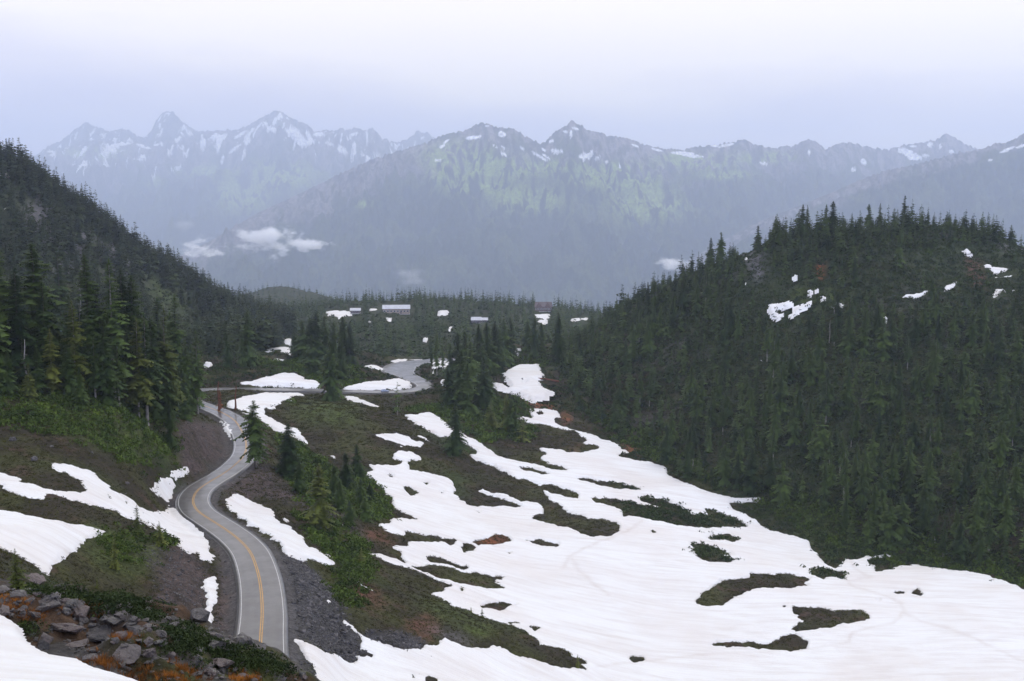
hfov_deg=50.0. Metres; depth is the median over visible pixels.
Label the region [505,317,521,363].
conifer tree
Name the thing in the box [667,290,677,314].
conifer tree
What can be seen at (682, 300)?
conifer tree
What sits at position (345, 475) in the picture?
conifer tree
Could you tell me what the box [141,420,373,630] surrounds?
gravel
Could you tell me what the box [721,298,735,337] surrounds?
conifer tree
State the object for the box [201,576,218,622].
snow patch
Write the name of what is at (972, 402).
conifer tree
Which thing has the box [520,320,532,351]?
conifer tree
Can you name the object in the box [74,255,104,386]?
conifer tree
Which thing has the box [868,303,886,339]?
conifer tree
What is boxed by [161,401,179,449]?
conifer tree
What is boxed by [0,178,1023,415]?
undergrowth
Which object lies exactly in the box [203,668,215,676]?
boulder
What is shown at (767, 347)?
conifer tree
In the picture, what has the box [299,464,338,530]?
conifer tree
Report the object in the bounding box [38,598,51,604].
boulder
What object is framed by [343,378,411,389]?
snow patch
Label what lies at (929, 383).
conifer tree
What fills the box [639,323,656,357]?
conifer tree
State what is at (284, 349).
snow patch
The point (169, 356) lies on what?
conifer tree
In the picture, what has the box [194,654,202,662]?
boulder
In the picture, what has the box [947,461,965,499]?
conifer tree
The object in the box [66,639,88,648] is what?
boulder
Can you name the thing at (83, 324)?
conifer tree
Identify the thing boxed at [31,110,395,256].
mountain range
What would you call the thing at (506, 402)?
conifer tree
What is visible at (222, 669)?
boulder
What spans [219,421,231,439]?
snow patch
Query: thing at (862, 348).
conifer tree
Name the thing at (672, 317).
conifer tree
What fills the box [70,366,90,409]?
conifer tree
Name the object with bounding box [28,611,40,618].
boulder
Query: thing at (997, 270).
snow patch
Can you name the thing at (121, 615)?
boulder
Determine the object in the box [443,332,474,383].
conifer tree
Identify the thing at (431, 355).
conifer tree
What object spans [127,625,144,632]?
boulder
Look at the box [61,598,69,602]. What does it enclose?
boulder
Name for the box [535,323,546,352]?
conifer tree
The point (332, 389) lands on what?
conifer tree
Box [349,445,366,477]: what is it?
conifer tree
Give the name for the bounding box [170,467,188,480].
snow patch
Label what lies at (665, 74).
sky
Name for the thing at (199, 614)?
boulder
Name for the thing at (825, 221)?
conifer tree
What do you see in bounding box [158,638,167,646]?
boulder
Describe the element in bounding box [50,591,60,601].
boulder
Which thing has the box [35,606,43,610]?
boulder
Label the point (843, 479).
conifer tree
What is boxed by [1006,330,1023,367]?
conifer tree
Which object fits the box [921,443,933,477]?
conifer tree
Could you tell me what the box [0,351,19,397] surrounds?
conifer tree
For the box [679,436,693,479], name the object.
conifer tree
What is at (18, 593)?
boulder
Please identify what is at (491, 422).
conifer tree
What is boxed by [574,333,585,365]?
conifer tree
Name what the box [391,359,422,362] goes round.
snow patch
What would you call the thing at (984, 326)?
conifer tree
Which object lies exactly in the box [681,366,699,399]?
conifer tree
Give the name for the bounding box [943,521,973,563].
conifer tree
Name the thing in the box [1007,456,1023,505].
conifer tree
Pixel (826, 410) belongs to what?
conifer tree
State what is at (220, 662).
boulder
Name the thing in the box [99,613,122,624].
boulder
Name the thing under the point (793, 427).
conifer tree
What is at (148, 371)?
conifer tree
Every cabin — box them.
[350,308,360,313]
[471,317,481,322]
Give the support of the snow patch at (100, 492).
on the ground at (194, 443)
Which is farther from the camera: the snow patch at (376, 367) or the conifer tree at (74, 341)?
the snow patch at (376, 367)
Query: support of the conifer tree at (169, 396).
on the ground at (194, 443)
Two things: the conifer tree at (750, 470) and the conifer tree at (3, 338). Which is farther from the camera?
the conifer tree at (750, 470)
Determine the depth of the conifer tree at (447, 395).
529.97 m
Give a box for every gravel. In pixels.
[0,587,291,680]
[55,357,811,674]
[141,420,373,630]
[274,547,428,676]
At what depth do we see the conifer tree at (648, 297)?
694.90 m
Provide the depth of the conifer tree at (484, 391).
532.68 m
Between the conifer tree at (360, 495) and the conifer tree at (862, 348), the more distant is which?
the conifer tree at (862, 348)
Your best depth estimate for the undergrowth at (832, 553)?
477.89 m
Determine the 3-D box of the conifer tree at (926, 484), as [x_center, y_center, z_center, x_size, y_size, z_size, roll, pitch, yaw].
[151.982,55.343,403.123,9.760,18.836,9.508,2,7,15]
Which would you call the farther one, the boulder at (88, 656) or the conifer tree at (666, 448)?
the conifer tree at (666, 448)
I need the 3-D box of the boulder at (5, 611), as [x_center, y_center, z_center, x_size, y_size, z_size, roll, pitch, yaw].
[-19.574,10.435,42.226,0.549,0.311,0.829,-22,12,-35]
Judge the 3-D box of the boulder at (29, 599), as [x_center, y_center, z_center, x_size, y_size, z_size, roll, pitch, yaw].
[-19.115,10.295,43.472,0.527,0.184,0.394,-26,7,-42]
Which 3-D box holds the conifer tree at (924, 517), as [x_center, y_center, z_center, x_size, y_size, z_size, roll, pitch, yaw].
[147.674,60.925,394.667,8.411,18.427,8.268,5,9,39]
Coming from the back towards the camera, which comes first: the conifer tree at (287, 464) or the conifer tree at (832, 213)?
the conifer tree at (832, 213)
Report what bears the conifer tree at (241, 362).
on the ground at (194, 443)
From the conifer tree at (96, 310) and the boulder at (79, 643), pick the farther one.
the conifer tree at (96, 310)
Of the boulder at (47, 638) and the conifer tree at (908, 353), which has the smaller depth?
the boulder at (47, 638)
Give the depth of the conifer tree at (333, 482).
318.55 m
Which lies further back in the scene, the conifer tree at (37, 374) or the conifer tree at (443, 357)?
the conifer tree at (443, 357)
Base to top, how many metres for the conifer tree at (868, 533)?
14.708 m
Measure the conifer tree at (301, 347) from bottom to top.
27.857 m
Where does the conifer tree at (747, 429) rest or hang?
on the ground at (194, 443)
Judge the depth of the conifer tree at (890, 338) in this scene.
524.97 m
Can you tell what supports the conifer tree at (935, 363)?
on the ground at (194, 443)
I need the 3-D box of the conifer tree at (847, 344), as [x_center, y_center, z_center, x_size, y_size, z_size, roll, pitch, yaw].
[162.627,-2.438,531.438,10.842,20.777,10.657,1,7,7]
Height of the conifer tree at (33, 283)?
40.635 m
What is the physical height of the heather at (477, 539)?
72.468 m
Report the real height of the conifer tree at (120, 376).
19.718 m
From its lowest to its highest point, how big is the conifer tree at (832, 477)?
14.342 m
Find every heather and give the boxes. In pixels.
[0,262,1023,679]
[9,391,1021,676]
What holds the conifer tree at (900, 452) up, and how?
on the ground at (194, 443)
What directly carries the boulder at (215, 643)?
on the ground at (194, 443)
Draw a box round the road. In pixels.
[175,358,455,656]
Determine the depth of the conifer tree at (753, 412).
495.77 m
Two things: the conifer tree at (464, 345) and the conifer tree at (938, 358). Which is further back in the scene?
the conifer tree at (464, 345)
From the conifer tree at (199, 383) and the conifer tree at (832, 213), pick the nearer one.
the conifer tree at (199, 383)
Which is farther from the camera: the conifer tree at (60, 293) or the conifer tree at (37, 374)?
the conifer tree at (60, 293)
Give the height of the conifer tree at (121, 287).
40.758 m
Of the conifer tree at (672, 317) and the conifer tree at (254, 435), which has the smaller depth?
the conifer tree at (254, 435)
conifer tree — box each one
[0,252,31,353]
[0,266,37,386]
[0,302,12,383]
[0,309,11,386]
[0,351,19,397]
[3,315,14,355]
[5,244,65,368]
[7,549,29,588]
[11,337,31,383]
[19,363,38,400]
[29,280,65,385]
[30,347,48,392]
[40,329,62,393]
[46,249,75,365]
[57,293,89,390]
[57,342,78,396]
[60,301,92,389]
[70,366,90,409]
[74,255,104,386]
[76,299,91,373]
[84,283,129,402]
[84,337,102,397]
[89,318,124,407]
[92,257,135,397]
[108,533,121,571]
[112,269,143,360]
[112,341,130,405]
[119,275,162,377]
[120,318,162,416]
[121,324,137,412]
[131,505,146,534]
[138,310,163,425]
[143,297,167,357]
[143,318,174,419]
[153,522,168,546]
[154,308,186,411]
[154,358,181,422]
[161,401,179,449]
[164,310,180,352]
[165,296,197,411]
[175,366,192,421]
[180,342,202,414]
[187,344,205,407]
[189,330,209,413]
[219,323,233,367]
[233,400,271,467]
[236,311,261,366]
[236,331,248,367]
[273,423,306,479]
[287,328,297,357]
[289,461,309,492]
[290,321,309,361]
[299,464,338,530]
[300,335,322,375]
[303,317,319,360]
[306,312,327,363]
[317,339,345,401]
[319,316,337,348]
[324,322,345,365]
[326,465,342,495]
[332,480,347,510]
[333,340,351,381]
[334,317,354,356]
[337,452,357,488]
[337,528,343,544]
[342,323,359,364]
[342,500,357,524]
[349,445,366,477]
[350,478,370,503]
[358,497,373,523]
[358,546,365,561]
[366,482,376,502]
[390,382,402,414]
[427,337,433,366]
[431,331,441,374]
[438,369,457,405]
[439,403,469,457]
[440,343,453,379]
[440,344,445,366]
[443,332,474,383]
[448,350,473,406]
[451,331,479,377]
[455,342,481,399]
[456,362,479,414]
[471,324,492,375]
[471,357,497,409]
[480,323,500,374]
[482,400,500,428]
[487,367,496,398]
[490,321,509,369]
[491,329,507,373]
[498,318,518,366]
[500,393,513,430]
[503,400,517,437]
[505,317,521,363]
[507,406,521,436]
[512,418,530,442]
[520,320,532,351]
[525,317,543,357]
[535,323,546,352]
[545,312,568,363]
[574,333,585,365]
[575,655,580,668]
[610,383,630,418]
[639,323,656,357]
[641,282,651,314]
[648,280,659,315]
[657,423,676,464]
[661,412,680,446]
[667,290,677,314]
[667,299,677,331]
[674,279,691,315]
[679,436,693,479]
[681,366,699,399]
[683,425,694,458]
[688,416,699,450]
[705,238,715,266]
[713,446,731,488]
[714,232,727,261]
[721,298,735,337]
[730,453,743,489]
[732,307,743,340]
[733,434,745,474]
[738,408,757,441]
[738,447,762,496]
[744,380,755,413]
[747,394,757,426]
[750,226,761,247]
[760,325,772,360]
[761,452,778,490]
[764,402,783,446]
[767,338,779,377]
[767,426,777,456]
[771,462,792,503]
[782,406,801,445]
[785,347,799,381]
[793,207,811,238]
[804,205,811,232]
[807,413,833,459]
[817,382,831,423]
[819,205,831,238]
[827,201,839,232]
[827,457,837,488]
[829,292,844,329]
[829,319,838,343]
[832,431,848,473]
[833,451,852,498]
[836,315,858,357]
[839,482,852,512]
[839,496,851,529]
[851,449,874,503]
[855,308,873,357]
[859,510,875,545]
[863,205,873,229]
[863,432,882,467]
[864,483,882,537]
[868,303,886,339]
[868,379,889,415]
[870,466,892,503]
[872,318,895,361]
[875,203,884,225]
[875,498,901,551]
[876,488,887,525]
[882,447,901,477]
[885,444,900,495]
[886,317,898,353]
[891,493,918,550]
[894,230,904,267]
[895,433,906,465]
[898,440,921,481]
[899,196,908,222]
[901,456,913,487]
[903,413,923,452]
[904,337,913,369]
[909,486,933,530]
[912,468,938,512]
[914,451,941,504]
[920,340,943,376]
[921,425,932,463]
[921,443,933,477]
[922,364,940,396]
[926,273,935,308]
[926,340,941,375]
[927,352,939,386]
[928,313,944,350]
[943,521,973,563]
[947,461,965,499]
[947,509,963,550]
[953,385,967,420]
[955,347,973,378]
[955,360,966,391]
[962,375,982,416]
[963,494,986,544]
[970,465,1001,523]
[971,445,995,494]
[971,529,989,562]
[974,301,991,337]
[977,310,988,339]
[980,506,997,550]
[988,420,1014,467]
[991,468,1013,521]
[995,493,1016,541]
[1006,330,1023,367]
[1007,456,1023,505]
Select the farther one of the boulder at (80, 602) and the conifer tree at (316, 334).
the conifer tree at (316, 334)
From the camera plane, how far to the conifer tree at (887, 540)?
384.62 m
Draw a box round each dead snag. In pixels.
[19,340,26,373]
[216,381,220,410]
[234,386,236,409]
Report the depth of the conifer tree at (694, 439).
495.91 m
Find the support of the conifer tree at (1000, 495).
on the ground at (194, 443)
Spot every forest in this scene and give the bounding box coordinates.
[0,138,300,364]
[241,283,345,307]
[285,285,611,357]
[552,199,1023,573]
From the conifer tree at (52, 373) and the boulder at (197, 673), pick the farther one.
the conifer tree at (52, 373)
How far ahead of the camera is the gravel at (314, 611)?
201.45 m
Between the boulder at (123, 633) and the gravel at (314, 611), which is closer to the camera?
the boulder at (123, 633)
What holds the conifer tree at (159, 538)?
on the ground at (194, 443)
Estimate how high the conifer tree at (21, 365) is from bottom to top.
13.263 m
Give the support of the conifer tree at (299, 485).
on the ground at (194, 443)
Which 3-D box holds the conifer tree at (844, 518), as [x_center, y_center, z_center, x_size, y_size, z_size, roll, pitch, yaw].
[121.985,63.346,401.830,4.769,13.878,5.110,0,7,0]
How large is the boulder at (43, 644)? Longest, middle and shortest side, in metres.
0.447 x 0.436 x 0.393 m
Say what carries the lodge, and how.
on the ground at (194, 443)
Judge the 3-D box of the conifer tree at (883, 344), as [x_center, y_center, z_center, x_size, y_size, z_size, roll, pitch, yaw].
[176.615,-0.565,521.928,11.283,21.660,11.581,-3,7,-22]
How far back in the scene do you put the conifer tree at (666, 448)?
486.38 m
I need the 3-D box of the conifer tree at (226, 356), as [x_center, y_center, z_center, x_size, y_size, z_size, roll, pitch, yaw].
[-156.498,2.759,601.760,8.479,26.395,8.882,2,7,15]
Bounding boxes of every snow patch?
[0,463,214,562]
[0,510,105,575]
[0,615,136,680]
[150,477,175,501]
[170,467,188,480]
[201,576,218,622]
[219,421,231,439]
[225,494,334,564]
[227,392,307,443]
[240,372,319,388]
[265,347,289,354]
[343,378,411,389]
[346,396,377,406]
[365,365,382,369]
[376,433,423,446]
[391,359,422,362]
[493,364,554,402]
[767,301,811,321]
[902,283,954,297]
[962,249,972,257]
[984,264,1011,277]
[992,289,1013,297]
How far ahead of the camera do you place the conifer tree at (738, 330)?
585.97 m
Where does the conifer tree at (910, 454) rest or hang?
on the ground at (194, 443)
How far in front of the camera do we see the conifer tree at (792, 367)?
524.60 m
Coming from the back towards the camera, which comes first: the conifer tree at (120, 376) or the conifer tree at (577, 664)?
the conifer tree at (120, 376)
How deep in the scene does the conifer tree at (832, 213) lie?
669.20 m
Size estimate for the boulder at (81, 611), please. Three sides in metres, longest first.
0.994 x 0.681 x 0.368 m
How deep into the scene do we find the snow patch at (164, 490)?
285.00 m
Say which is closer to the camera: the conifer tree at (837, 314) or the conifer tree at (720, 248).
the conifer tree at (837, 314)
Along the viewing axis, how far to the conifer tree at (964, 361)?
490.90 m
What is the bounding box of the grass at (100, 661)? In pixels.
[0,593,261,680]
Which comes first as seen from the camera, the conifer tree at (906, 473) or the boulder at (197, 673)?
the boulder at (197, 673)
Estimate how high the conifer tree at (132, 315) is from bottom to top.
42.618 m
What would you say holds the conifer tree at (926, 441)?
on the ground at (194, 443)
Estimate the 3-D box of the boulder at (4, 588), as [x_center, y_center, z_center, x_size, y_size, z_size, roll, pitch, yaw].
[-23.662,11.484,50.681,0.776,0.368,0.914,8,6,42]
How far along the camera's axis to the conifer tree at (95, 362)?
287.72 m
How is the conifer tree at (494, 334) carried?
on the ground at (194, 443)
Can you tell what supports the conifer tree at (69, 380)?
on the ground at (194, 443)
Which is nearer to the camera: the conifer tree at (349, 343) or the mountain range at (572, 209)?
the conifer tree at (349, 343)
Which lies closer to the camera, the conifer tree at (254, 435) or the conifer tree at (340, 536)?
the conifer tree at (340, 536)
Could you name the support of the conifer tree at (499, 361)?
on the ground at (194, 443)
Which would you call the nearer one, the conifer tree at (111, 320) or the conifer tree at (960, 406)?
the conifer tree at (111, 320)
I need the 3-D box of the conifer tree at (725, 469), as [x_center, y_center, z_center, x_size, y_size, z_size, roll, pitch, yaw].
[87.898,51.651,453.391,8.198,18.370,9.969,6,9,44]
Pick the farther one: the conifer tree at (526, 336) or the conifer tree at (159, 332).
the conifer tree at (526, 336)
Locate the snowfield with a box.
[294,408,1023,680]
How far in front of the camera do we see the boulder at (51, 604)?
43.73 m
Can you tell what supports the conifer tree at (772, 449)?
on the ground at (194, 443)
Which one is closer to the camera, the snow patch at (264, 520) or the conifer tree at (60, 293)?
the snow patch at (264, 520)
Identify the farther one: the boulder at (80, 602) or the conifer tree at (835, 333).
the conifer tree at (835, 333)
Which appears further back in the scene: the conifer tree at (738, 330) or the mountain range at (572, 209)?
the mountain range at (572, 209)
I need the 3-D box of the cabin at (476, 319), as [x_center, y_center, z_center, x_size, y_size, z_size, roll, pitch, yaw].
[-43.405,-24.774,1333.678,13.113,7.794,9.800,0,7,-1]
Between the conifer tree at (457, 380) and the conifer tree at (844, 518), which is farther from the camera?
the conifer tree at (457, 380)
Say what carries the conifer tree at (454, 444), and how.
on the ground at (194, 443)
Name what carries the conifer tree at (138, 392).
on the ground at (194, 443)
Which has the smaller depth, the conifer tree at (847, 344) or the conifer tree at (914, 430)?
the conifer tree at (914, 430)
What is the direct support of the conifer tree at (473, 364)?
on the ground at (194, 443)
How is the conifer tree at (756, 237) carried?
on the ground at (194, 443)
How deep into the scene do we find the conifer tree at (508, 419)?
496.61 m
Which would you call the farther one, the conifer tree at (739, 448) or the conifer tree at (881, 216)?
the conifer tree at (881, 216)
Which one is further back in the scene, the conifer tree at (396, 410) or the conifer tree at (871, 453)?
the conifer tree at (396, 410)
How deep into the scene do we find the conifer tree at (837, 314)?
559.64 m
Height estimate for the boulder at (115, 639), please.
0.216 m
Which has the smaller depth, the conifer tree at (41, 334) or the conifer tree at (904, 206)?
the conifer tree at (41, 334)
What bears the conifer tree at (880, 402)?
on the ground at (194, 443)
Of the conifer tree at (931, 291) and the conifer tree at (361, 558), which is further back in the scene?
the conifer tree at (931, 291)
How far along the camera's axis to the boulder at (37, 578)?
151.08 m
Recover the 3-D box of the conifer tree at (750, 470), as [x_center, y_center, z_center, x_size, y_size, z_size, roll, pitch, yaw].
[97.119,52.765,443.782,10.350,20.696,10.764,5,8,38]
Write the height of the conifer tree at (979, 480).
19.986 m
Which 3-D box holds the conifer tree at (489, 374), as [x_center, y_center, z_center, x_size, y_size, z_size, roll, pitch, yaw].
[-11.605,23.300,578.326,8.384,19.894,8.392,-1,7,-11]
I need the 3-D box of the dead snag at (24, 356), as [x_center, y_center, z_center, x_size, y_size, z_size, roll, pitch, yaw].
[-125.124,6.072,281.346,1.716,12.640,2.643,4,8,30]
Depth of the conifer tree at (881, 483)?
405.78 m
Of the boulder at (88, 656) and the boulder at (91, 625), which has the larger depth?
the boulder at (91, 625)
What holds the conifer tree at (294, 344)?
on the ground at (194, 443)
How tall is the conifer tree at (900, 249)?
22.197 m
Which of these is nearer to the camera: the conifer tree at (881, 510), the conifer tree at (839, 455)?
the conifer tree at (881, 510)
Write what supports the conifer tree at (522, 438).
on the ground at (194, 443)
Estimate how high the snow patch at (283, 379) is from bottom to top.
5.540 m
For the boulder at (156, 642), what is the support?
on the ground at (194, 443)
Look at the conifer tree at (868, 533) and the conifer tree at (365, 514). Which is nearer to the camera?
the conifer tree at (365, 514)
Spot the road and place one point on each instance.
(262, 613)
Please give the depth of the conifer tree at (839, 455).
436.11 m
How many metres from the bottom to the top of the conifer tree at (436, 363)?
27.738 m
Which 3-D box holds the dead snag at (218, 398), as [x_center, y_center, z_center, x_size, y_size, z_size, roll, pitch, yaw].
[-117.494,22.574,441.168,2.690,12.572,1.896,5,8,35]
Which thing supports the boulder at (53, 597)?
on the ground at (194, 443)
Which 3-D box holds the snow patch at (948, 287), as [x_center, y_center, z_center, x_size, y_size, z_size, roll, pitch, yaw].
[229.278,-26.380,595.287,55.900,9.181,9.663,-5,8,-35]
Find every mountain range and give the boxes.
[30,111,435,188]
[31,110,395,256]
[177,120,978,312]
[673,133,1023,278]
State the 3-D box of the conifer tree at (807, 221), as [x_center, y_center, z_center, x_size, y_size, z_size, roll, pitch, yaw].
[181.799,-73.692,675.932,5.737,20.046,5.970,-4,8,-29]
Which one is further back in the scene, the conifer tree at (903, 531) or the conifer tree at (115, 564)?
the conifer tree at (903, 531)
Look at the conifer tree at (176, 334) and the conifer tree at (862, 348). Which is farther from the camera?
the conifer tree at (862, 348)
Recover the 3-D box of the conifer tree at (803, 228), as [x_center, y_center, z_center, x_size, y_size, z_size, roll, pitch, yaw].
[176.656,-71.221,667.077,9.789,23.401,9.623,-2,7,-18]
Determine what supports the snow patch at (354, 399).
on the ground at (194, 443)
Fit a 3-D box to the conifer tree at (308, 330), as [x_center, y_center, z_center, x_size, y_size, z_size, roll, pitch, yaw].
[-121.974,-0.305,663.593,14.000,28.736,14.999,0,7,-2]
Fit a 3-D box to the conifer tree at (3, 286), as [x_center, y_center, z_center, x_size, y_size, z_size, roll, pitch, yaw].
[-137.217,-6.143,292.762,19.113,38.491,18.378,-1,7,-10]
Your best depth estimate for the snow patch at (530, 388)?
615.25 m
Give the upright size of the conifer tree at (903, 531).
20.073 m
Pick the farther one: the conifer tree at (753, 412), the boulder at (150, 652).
the conifer tree at (753, 412)
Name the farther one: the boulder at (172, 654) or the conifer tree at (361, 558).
the conifer tree at (361, 558)
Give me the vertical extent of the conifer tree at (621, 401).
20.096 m
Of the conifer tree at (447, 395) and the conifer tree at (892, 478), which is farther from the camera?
the conifer tree at (447, 395)
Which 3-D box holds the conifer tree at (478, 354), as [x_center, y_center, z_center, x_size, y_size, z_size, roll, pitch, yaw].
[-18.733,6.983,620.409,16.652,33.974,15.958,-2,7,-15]
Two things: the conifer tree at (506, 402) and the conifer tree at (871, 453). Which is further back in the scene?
the conifer tree at (506, 402)
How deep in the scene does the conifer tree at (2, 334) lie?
277.60 m
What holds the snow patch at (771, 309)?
on the ground at (194, 443)
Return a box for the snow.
[5,173,886,602]
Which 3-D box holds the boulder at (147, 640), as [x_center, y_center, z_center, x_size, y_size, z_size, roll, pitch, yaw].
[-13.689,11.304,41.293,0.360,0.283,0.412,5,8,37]
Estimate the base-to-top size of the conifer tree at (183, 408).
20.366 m
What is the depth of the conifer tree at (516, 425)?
495.57 m
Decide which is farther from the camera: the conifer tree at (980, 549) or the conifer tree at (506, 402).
the conifer tree at (506, 402)
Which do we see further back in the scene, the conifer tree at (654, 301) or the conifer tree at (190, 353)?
the conifer tree at (654, 301)
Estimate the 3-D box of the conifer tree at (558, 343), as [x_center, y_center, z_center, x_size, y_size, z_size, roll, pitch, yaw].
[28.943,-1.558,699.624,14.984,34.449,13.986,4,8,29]
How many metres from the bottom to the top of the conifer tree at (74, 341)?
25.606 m
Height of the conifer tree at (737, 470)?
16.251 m
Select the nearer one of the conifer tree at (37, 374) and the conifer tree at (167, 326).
the conifer tree at (37, 374)
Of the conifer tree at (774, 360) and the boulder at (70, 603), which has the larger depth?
the conifer tree at (774, 360)
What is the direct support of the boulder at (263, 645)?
on the ground at (194, 443)
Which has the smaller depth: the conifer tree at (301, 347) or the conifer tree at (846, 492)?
the conifer tree at (846, 492)
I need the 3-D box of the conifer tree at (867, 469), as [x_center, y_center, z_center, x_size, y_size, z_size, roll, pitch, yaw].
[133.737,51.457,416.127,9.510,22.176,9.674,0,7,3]
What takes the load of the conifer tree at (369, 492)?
on the ground at (194, 443)
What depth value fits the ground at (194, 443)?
374.46 m
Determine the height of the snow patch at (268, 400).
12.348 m
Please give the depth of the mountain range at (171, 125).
27297.85 m
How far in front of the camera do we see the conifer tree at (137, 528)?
215.19 m
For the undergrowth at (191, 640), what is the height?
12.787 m
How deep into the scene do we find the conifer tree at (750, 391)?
511.24 m
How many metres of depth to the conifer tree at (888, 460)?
422.38 m
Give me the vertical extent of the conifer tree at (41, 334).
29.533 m
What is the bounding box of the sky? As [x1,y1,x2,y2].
[0,0,1023,155]
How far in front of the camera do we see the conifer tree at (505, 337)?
707.83 m
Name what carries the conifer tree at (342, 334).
on the ground at (194, 443)
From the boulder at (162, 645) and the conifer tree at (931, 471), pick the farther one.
the conifer tree at (931, 471)
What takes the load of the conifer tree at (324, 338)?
on the ground at (194, 443)
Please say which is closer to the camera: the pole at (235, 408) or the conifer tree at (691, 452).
the pole at (235, 408)
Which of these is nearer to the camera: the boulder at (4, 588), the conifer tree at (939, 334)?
the boulder at (4, 588)
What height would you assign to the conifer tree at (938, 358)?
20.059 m
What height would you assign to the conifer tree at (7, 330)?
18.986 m
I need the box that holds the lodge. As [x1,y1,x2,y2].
[534,302,552,311]
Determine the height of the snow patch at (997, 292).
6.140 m
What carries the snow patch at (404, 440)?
on the ground at (194, 443)
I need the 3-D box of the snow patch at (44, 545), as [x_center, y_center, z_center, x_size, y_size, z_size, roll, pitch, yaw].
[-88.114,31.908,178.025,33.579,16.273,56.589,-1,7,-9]
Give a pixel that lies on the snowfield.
(606, 608)
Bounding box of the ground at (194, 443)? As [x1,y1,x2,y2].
[0,177,1023,680]
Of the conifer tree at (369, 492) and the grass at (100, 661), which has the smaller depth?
the grass at (100, 661)
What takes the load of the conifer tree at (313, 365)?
on the ground at (194, 443)
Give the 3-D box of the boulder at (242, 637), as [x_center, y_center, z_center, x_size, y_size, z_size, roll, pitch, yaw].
[-12.054,13.491,49.304,0.924,0.562,0.672,-3,7,-27]
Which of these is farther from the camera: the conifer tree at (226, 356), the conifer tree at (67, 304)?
the conifer tree at (226, 356)
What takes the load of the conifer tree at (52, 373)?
on the ground at (194, 443)
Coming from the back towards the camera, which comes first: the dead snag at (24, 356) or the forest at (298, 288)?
the forest at (298, 288)
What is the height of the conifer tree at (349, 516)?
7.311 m
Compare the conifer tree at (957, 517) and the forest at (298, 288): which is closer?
the conifer tree at (957, 517)
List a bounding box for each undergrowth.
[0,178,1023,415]
[0,346,1023,609]
[17,581,301,680]
[575,225,1023,585]
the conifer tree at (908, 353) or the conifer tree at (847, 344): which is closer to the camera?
the conifer tree at (908, 353)
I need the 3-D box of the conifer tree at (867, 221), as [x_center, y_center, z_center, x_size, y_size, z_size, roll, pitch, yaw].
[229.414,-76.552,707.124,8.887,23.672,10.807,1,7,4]
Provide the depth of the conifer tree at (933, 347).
497.67 m
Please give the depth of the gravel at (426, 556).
277.78 m
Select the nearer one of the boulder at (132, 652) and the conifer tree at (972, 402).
the boulder at (132, 652)
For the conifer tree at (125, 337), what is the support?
on the ground at (194, 443)
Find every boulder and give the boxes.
[0,585,9,592]
[0,606,9,615]
[9,590,27,597]
[24,573,46,583]
[24,597,34,603]
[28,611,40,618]
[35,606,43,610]
[37,632,53,644]
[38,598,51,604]
[38,640,49,649]
[40,600,60,611]
[41,594,58,600]
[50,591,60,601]
[51,623,83,633]
[60,607,71,614]
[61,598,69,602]
[61,599,77,608]
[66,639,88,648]
[72,605,89,617]
[73,600,82,606]
[79,617,88,623]
[82,653,97,660]
[86,624,110,641]
[88,623,98,628]
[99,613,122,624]
[111,637,119,642]
[112,643,140,664]
[113,610,127,620]
[113,631,127,638]
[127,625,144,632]
[128,615,138,621]
[142,648,156,657]
[143,637,153,644]
[153,639,162,644]
[155,630,166,637]
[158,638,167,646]
[165,651,175,658]
[190,608,209,621]
[192,671,201,675]
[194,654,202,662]
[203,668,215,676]
[207,640,225,651]
[208,632,222,637]
[211,658,233,667]
[219,667,225,673]
[232,633,254,644]
[255,643,265,649]
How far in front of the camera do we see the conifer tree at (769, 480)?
441.15 m
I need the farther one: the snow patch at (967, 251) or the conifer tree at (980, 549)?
the snow patch at (967, 251)
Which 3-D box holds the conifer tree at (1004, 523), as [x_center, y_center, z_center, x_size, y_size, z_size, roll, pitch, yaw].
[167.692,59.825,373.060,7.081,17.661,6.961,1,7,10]
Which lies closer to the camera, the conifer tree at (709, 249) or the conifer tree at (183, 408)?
the conifer tree at (183, 408)
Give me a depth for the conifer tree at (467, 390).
520.09 m
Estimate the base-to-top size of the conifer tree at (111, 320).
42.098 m
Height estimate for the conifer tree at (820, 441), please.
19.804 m
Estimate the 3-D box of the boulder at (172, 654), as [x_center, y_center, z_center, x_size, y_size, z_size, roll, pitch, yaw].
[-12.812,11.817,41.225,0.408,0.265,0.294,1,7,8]
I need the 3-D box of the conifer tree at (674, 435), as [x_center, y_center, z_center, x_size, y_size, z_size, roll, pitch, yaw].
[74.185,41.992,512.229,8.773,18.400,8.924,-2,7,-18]
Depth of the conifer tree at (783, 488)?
432.01 m
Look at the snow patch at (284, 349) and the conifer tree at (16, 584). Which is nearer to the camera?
the conifer tree at (16, 584)
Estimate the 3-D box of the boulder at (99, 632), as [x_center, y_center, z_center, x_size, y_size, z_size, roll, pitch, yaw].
[-16.733,11.718,43.921,1.360,0.344,1.038,6,19,-9]
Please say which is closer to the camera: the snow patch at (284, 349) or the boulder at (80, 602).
the boulder at (80, 602)
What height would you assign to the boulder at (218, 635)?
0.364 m
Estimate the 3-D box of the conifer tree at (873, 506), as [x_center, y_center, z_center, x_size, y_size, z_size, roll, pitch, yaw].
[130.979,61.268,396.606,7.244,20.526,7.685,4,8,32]
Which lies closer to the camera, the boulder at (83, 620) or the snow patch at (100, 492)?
the boulder at (83, 620)

